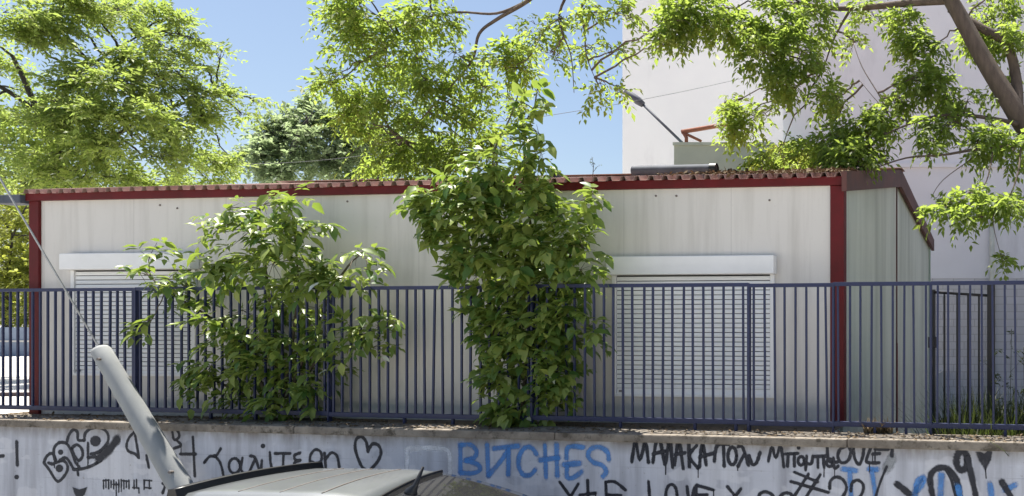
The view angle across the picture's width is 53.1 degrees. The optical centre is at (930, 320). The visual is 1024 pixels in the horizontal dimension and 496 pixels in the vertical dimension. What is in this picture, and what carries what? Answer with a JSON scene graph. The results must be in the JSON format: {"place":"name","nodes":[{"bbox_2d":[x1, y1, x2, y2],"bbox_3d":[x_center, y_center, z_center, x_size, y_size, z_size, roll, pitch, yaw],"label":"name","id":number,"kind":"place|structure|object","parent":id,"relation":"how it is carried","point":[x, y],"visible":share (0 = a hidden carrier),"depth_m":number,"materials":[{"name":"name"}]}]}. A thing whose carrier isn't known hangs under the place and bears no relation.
{"place":"outdoors","nodes":[
{"label":"outdoors","id":0,"kind":"place"},
{"bbox_2d":[0,392,28,395],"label":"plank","id":1,"kind":"object","parent":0,"point":[14,393],"depth_m":12.15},
{"bbox_2d":[0,0,621,321],"label":"sky","id":2,"kind":"structure","parent":0,"point":[270,32],"materials":[{"name":"blue"}]},
{"bbox_2d":[209,140,444,163],"bbox_3d":[-16.264,-4.464,23.000,6.902,0.644,0.011,0,0,0],"label":"overhead cable","id":3,"kind":"object","parent":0,"point":[307,161],"visible":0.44,"depth_m":23.00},
{"bbox_2d":[0,324,942,432],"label":"yard","id":4,"kind":"structure","parent":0,"point":[4,411],"depth_m":16.48,"materials":[{"name":"concrete"}]},
{"bbox_2d":[0,327,28,355],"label":"barrier","id":5,"kind":"object","parent":4,"relation":"on","point":[14,341],"depth_m":26.00,"materials":[{"name":"metal"}]},
{"bbox_2d":[0,180,35,326],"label":"roadside bush","id":6,"kind":"object","parent":4,"relation":"on","point":[16,271],"visible":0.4,"depth_m":26.85,"materials":[{"name":"green plant"}]},
{"bbox_2d":[0,164,76,321],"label":"roadside bush","id":7,"kind":"object","parent":4,"relation":"on","point":[14,237],"depth_m":30.69,"materials":[{"name":"green plant"}]},
{"bbox_2d":[0,0,289,219],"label":"spreading tree","id":8,"kind":"object","parent":4,"relation":"on","point":[60,120],"visible":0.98,"depth_m":15.70,"materials":[{"name":"green plant"}]},
{"bbox_2d":[226,88,371,183],"bbox_3d":[-19.940,-3.189,27.409,3.075,8.502,3.510,0,0,29],"label":"background tree","id":9,"kind":"object","parent":4,"relation":"on","point":[290,135],"visible":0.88,"depth_m":27.07,"materials":[{"name":"green plant"}]},
{"bbox_2d":[328,101,429,178],"bbox_3d":[-18.186,-3.215,29.083,4.213,8.553,1.912,0,0,0],"label":"background tree","id":10,"kind":"object","parent":4,"relation":"on","point":[367,148],"visible":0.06,"depth_m":28.79,"materials":[{"name":"green plant"}]},
{"bbox_2d":[6,412,841,431],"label":"soil","id":11,"kind":"structure","parent":4,"relation":"on","point":[729,426],"depth_m":8.81,"materials":[{"name":"brown soil"}]},
{"bbox_2d":[114,182,405,421],"bbox_3d":[-6.910,-0.099,9.016,3.532,2.623,0.906,0,0,13],"label":"shrub","id":12,"kind":"object","parent":11,"relation":"on","point":[319,276],"visible":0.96,"depth_m":8.90,"materials":[{"name":"green plant"}]},
{"bbox_2d":[389,77,617,429],"bbox_3d":[-4.152,-0.501,8.555,2.215,3.617,1.113,0,0,0],"label":"shrub","id":13,"kind":"object","parent":11,"relation":"on","point":[484,197],"visible":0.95,"depth_m":8.36,"materials":[{"name":"green plant"}]},
{"bbox_2d":[0,411,1023,441],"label":"leaf litter","id":14,"kind":"object","parent":11,"relation":"on","point":[445,426],"visible":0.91,"depth_m":8.49,"materials":[{"name":"brown plant"}]},
{"bbox_2d":[673,142,777,170],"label":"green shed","id":15,"kind":"structure","parent":4,"relation":"on","point":[687,153],"depth_m":17.60,"materials":[{"name":"paint"}]},
{"bbox_2d":[623,89,682,141],"bbox_3d":[-5.657,-4.163,17.750,1.240,1.152,0.164,0,0,0],"label":"lamp arm","id":16,"kind":"object","parent":15,"relation":"on","point":[635,97],"visible":0.84,"depth_m":17.73},
{"bbox_2d":[681,123,725,141],"bbox_3d":[-4.648,-3.852,17.900,1.000,0.488,0.160,0,0,0],"label":"rusty bracket","id":17,"kind":"object","parent":15,"relation":"on","point":[685,132],"visible":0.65,"depth_m":17.87,"materials":[{"name":"red metal"}]},
{"bbox_2d":[744,138,815,170],"bbox_3d":[-2.909,-1.240,16.948,1.779,4.601,1.085,0,0,-35],"label":"tree","id":18,"kind":"object","parent":4,"relation":"on","point":[799,159],"visible":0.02,"depth_m":16.86,"materials":[{"name":"green plant"}]},
{"label":"street","id":19,"kind":"structure","parent":0,"visible":0},
{"bbox_2d":[167,462,527,495],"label":"parked car","id":20,"kind":"object","parent":19,"relation":"on","point":[310,479],"visible":1,"depth_m":6.68,"materials":[{"name":"silver metal"}]},
{"bbox_2d":[0,414,1023,495],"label":"retaining wall","id":21,"kind":"structure","parent":19,"relation":"on","point":[41,456],"depth_m":8.14,"materials":[{"name":"concrete"}]},
{"bbox_2d":[0,280,1023,436],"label":"metal fence","id":22,"kind":"object","parent":21,"relation":"on","point":[136,296],"visible":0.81,"depth_m":8.51,"materials":[{"name":"blue metal"}]},
{"bbox_2d":[862,416,894,433],"bbox_3d":[-0.507,0.954,7.952,0.411,0.164,0.344,0,0,12],"label":"dry weed","id":23,"kind":"object","parent":21,"relation":"on","point":[881,430],"visible":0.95,"depth_m":7.97,"materials":[{"name":"brown plant"}]},
{"label":"sunken ground","id":24,"kind":"structure","parent":0,"visible":0},
{"bbox_2d":[0,168,933,433],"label":"prefab cabin","id":25,"kind":"object","parent":24,"relation":"on","point":[832,227],"visible":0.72,"depth_m":9.26,"materials":[{"name":"white metal"}]},
{"bbox_2d":[59,252,198,375],"bbox_3d":[-8.883,-0.066,9.624,1.640,1.363,0.114,0,0,7],"label":"window","id":26,"kind":"structure","parent":25,"relation":"in","point":[96,270],"depth_m":9.65,"materials":[{"name":"white plastic"}]},
{"bbox_2d":[550,171,560,177],"bbox_3d":[-5.116,-1.989,11.838,0.110,0.120,0.100,0,0,7],"label":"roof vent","id":27,"kind":"object","parent":25,"relation":"on","point":[556,176],"visible":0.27,"depth_m":11.80,"materials":[{"name":"metal"}]},
{"bbox_2d":[631,163,718,175],"bbox_3d":[-3.568,-2.093,12.101,1.222,0.170,0.170,0,0,7],"label":"roof pipe","id":28,"kind":"object","parent":25,"relation":"on","point":[648,170],"visible":0.66,"depth_m":12.05,"materials":[{"name":"grey metal"}]},
{"bbox_2d":[606,255,776,397],"bbox_3d":[-2.441,0.063,8.832,1.767,1.436,0.114,0,0,7],"label":"window","id":29,"kind":"structure","parent":25,"relation":"in","point":[632,269],"depth_m":8.86,"materials":[{"name":"white plastic"}]},
{"bbox_2d":[645,165,864,177],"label":"roof litter","id":30,"kind":"object","parent":25,"relation":"on","point":[729,171],"visible":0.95,"depth_m":8.89,"materials":[{"name":"brown plant"}]},
{"bbox_2d":[290,0,1023,280],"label":"overhanging tree","id":31,"kind":"object","parent":24,"relation":"on","point":[850,147],"visible":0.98,"depth_m":10.38,"materials":[{"name":"green plant"}]},
{"bbox_2d":[622,0,1023,416],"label":"white building","id":32,"kind":"structure","parent":24,"relation":"on","point":[648,138],"depth_m":18.50,"materials":[{"name":"white paint"}]},
{"bbox_2d":[509,74,757,121],"bbox_3d":[-4.300,-5.457,19.000,0.008,4.044,9.986,0,0,37],"label":"overhead cable","id":33,"kind":"object","parent":32,"relation":"attached to","point":[641,99],"visible":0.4,"depth_m":17.25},
{"bbox_2d":[878,383,1023,455],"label":"weeds","id":34,"kind":"object","parent":24,"relation":"on","point":[986,420],"visible":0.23,"depth_m":8.86,"materials":[{"name":"green plant"}]},
{"bbox_2d":[928,285,994,433],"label":"iron gate","id":35,"kind":"structure","parent":24,"relation":"on","point":[989,348],"depth_m":9.44,"materials":[{"name":"metal"}]},
{"bbox_2d":[979,360,1008,434],"bbox_3d":[0.666,1.220,8.686,0.259,1.661,0.303,0,0,-28],"label":"weed stalk","id":36,"kind":"object","parent":24,"relation":"on","point":[996,393],"visible":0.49,"depth_m":8.70,"materials":[{"name":"green plant"}]},
{"bbox_2d":[994,329,1022,433],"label":"weed stalk","id":37,"kind":"object","parent":24,"relation":"on","point":[995,353],"visible":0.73,"depth_m":8.60,"materials":[{"name":"green plant"}]},
{"bbox_2d":[1012,347,1023,434],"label":"weed stalk","id":38,"kind":"object","parent":24,"relation":"on","point":[1022,389],"visible":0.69,"depth_m":8.51,"materials":[{"name":"green plant"}]},
{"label":"pavement","id":39,"kind":"structure","parent":0,"visible":0},
{"bbox_2d":[0,177,193,490],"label":"guy wire","id":40,"kind":"object","parent":39,"relation":"attached to","point":[172,472],"visible":0.96,"depth_m":8.51,"materials":[{"name":"metal"}]}
]}

